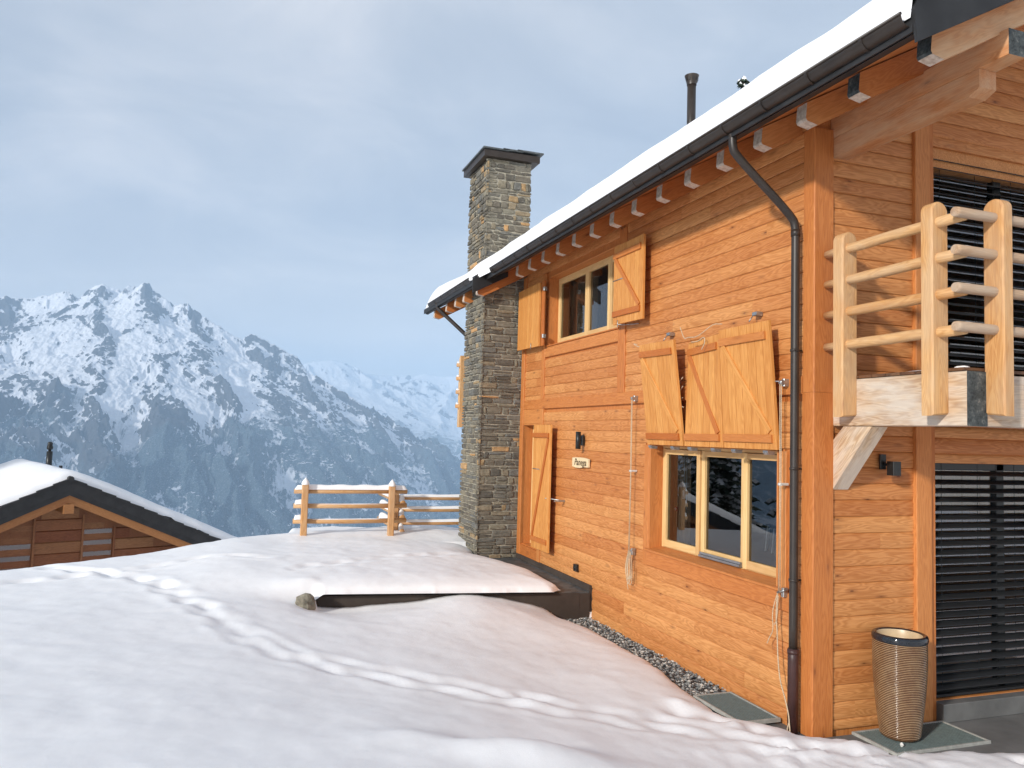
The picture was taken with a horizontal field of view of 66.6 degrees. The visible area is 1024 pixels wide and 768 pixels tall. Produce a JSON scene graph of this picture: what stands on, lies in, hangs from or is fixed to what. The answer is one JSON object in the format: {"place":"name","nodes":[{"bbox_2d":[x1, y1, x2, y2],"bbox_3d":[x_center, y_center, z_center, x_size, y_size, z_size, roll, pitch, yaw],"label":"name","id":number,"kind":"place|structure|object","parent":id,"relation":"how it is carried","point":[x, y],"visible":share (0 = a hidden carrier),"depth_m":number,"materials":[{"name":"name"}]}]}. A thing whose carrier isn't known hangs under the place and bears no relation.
{"place":"outdoors","nodes":[
{"label":"outdoors","id":0,"kind":"place"},
{"bbox_2d":[0,283,461,536],"bbox_3d":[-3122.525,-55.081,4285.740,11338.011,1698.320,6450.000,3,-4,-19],"label":"mountain","id":1,"kind":"structure","parent":0,"point":[145,391],"depth_m":4774.25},
{"bbox_2d":[302,360,462,459],"bbox_3d":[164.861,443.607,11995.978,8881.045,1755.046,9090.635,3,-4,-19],"label":"mountain","id":2,"kind":"structure","parent":0,"point":[421,406],"depth_m":12830.94,"materials":[{"name":"white snow"}]},
{"bbox_2d":[0,0,871,375],"label":"sky","id":3,"kind":"structure","parent":0,"point":[289,173],"materials":[{"name":"blue"}]},
{"bbox_2d":[0,525,1023,767],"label":"snow ground","id":4,"kind":"structure","parent":0,"point":[227,653],"depth_m":6.34,"materials":[{"name":"white snow"}]},
{"bbox_2d":[0,442,220,570],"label":"chalet","id":5,"kind":"object","parent":4,"relation":"on","point":[69,519],"visible":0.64,"depth_m":22.50,"materials":[{"name":"brown wood"}]},
{"bbox_2d":[0,459,237,539],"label":"roof snow","id":6,"kind":"structure","parent":5,"relation":"on","point":[19,478],"depth_m":22.92,"materials":[{"name":"white snow"}]},
{"bbox_2d":[295,593,315,609],"bbox_3d":[-2.485,2.634,9.360,0.220,0.248,0.217,0,-4,28],"label":"rock","id":7,"kind":"object","parent":4,"relation":"on","point":[306,601],"visible":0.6,"depth_m":9.30,"materials":[{"name":"stone"}]},
{"bbox_2d":[293,478,407,535],"bbox_3d":[-2.853,2.342,13.850,1.996,1.350,0.208,3,-4,-19],"label":"log fence","id":8,"kind":"object","parent":4,"relation":"on","point":[306,488],"visible":0.98,"depth_m":13.86,"materials":[{"name":"brown wood"}]},
{"bbox_2d":[377,494,460,531],"bbox_3d":[-1.744,2.618,15.125,3.120,1.230,1.715,0,-4,24],"label":"log fence","id":9,"kind":"object","parent":4,"relation":"on","point":[400,498],"visible":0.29,"depth_m":14.69,"materials":[{"name":"brown wood"}]},
{"bbox_2d":[316,553,592,619],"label":"terrace wall","id":10,"kind":"structure","parent":4,"relation":"on","point":[571,597],"depth_m":10.65,"materials":[{"name":"stone"}]},
{"bbox_2d":[277,526,558,599],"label":"terrace snow","id":11,"kind":"structure","parent":10,"relation":"on","point":[319,567],"depth_m":10.79,"materials":[{"name":"white snow"}]},
{"bbox_2d":[424,0,1023,737],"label":"chalet","id":12,"kind":"object","parent":4,"relation":"on","point":[836,238],"visible":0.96,"depth_m":7.60,"materials":[{"name":"orange wood"}]},
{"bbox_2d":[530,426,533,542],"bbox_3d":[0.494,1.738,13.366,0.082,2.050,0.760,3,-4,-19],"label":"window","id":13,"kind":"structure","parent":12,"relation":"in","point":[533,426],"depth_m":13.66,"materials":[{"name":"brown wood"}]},
{"bbox_2d":[573,564,577,571],"bbox_3d":[0.921,2.666,11.321,0.055,0.100,0.100,3,-4,-19],"label":"outdoor socket","id":14,"kind":"object","parent":12,"relation":"attached to","point":[575,567],"visible":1,"depth_m":11.28,"materials":[{"name":"black plastic"}]},
{"bbox_2d":[575,432,584,448],"bbox_3d":[0.984,0.816,11.291,0.137,0.250,0.076,4,-4,-30],"label":"wall lamp","id":15,"kind":"object","parent":12,"relation":"attached to","point":[580,438],"visible":1,"depth_m":11.25,"materials":[{"name":"black metal"}]},
{"bbox_2d":[572,457,589,467],"bbox_3d":[0.999,1.144,11.328,0.027,0.154,0.565,3,-4,-19],"label":"name plaque","id":16,"kind":"object","parent":12,"relation":"attached to","point":[579,462],"visible":1,"depth_m":11.31,"materials":[{"name":"brown wood"}]},
{"bbox_2d":[544,255,618,346],"bbox_3d":[1.191,-1.235,11.778,0.421,1.143,2.640,3,-4,-19],"label":"window","id":17,"kind":"structure","parent":12,"relation":"in","point":[583,305],"depth_m":12.08,"materials":[{"name":"brown wood"}]},
{"bbox_2d":[625,396,637,587],"bbox_3d":[1.512,1.352,9.763,0.099,2.417,0.158,3,-4,-19],"label":"pull cord","id":18,"kind":"object","parent":12,"relation":"hanging from","point":[632,551],"visible":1,"depth_m":9.74,"materials":[{"name":"fabric"}]},
{"bbox_2d":[675,459,678,526],"bbox_3d":[2.001,1.304,9.468,0.018,0.861,0.079,3,-4,-19],"label":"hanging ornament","id":19,"kind":"object","parent":12,"relation":"hanging from","point":[676,508],"visible":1,"depth_m":9.45,"materials":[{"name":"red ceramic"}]},
{"bbox_2d":[643,446,780,590],"bbox_3d":[2.217,1.328,8.411,0.395,1.272,2.500,3,-4,-19],"label":"window","id":20,"kind":"structure","parent":12,"relation":"in","point":[679,548],"depth_m":8.72,"materials":[{"name":"brown wood"}]},
{"bbox_2d":[765,525,769,550],"bbox_3d":[2.568,1.552,7.852,0.023,0.262,0.045,5,-5,-41],"label":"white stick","id":21,"kind":"object","parent":12,"relation":"in","point":[767,535],"visible":1,"depth_m":7.85,"materials":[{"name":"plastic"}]},
{"bbox_2d":[771,529,775,552],"bbox_3d":[2.601,1.562,7.757,0.023,0.242,0.045,5,-5,-41],"label":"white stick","id":22,"kind":"object","parent":12,"relation":"in","point":[773,540],"visible":0.95,"depth_m":7.75,"materials":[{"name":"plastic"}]},
{"bbox_2d":[767,379,790,731],"bbox_3d":[2.454,1.508,7.024,0.117,3.127,0.406,2,-4,-10],"label":"pull cord","id":23,"kind":"object","parent":12,"relation":"hanging from","point":[783,591],"visible":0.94,"depth_m":7.07,"materials":[{"name":"fabric"}]},
{"bbox_2d":[879,454,900,475],"bbox_3d":[3.394,0.727,7.003,0.120,0.185,0.140,3,-4,-19],"label":"wall lamp","id":24,"kind":"object","parent":12,"relation":"attached to","point":[893,468],"visible":1,"depth_m":6.96,"materials":[{"name":"black metal"}]},
{"bbox_2d":[933,159,1023,369],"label":"window blind","id":25,"kind":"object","parent":12,"relation":"in","point":[993,188],"depth_m":7.67,"materials":[{"name":"black metal"}]},
{"bbox_2d":[935,463,1023,697],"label":"window blind","id":26,"kind":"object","parent":12,"relation":"in","point":[999,681],"depth_m":7.51,"materials":[{"name":"black metal"}]},
{"bbox_2d":[737,76,749,91],"bbox_3d":[10.601,-3.474,36.835,9.020,22.318,9.094,3,-4,-19],"label":"spruce tree","id":27,"kind":"object","parent":4,"relation":"on","point":[742,82],"depth_m":36.92,"materials":[{"name":"white plant"}]},
{"bbox_2d":[425,0,915,308],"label":"roof snow","id":28,"kind":"structure","parent":0,"point":[872,14],"depth_m":7.07,"materials":[{"name":"white snow"}]},
{"bbox_2d":[575,621,804,735],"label":"bare earth","id":29,"kind":"structure","parent":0,"point":[780,725],"depth_m":8.31,"materials":[{"name":"grey stone"}]},
{"bbox_2d":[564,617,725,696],"bbox_3d":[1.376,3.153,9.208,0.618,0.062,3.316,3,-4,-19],"label":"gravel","id":30,"kind":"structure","parent":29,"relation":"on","point":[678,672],"depth_m":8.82,"materials":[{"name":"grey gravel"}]},
{"bbox_2d":[693,691,780,723],"bbox_3d":[2.090,3.033,7.301,0.430,0.036,0.750,3,-4,-19],"label":"floor grate","id":31,"kind":"object","parent":29,"relation":"on","point":[730,704],"visible":0.85,"depth_m":7.27,"materials":[{"name":"grey metal"}]},
{"bbox_2d":[827,713,1023,754],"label":"patio","id":32,"kind":"structure","parent":0,"point":[1004,734],"depth_m":6.85,"materials":[{"name":"grey concrete"}]},
{"bbox_2d":[852,720,990,755],"bbox_3d":[3.506,3.037,6.689,1.030,0.036,0.490,3,-4,-19],"label":"floor grate","id":33,"kind":"object","parent":32,"relation":"on","point":[941,735],"visible":0.78,"depth_m":6.62,"materials":[{"name":"grey metal"}]},
{"bbox_2d":[871,627,928,741],"bbox_3d":[3.327,2.574,6.693,0.446,0.866,0.446,3,-4,-19],"label":"planter pot","id":34,"kind":"object","parent":33,"relation":"on","point":[900,665],"visible":1,"depth_m":6.53,"materials":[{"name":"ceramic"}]}
]}

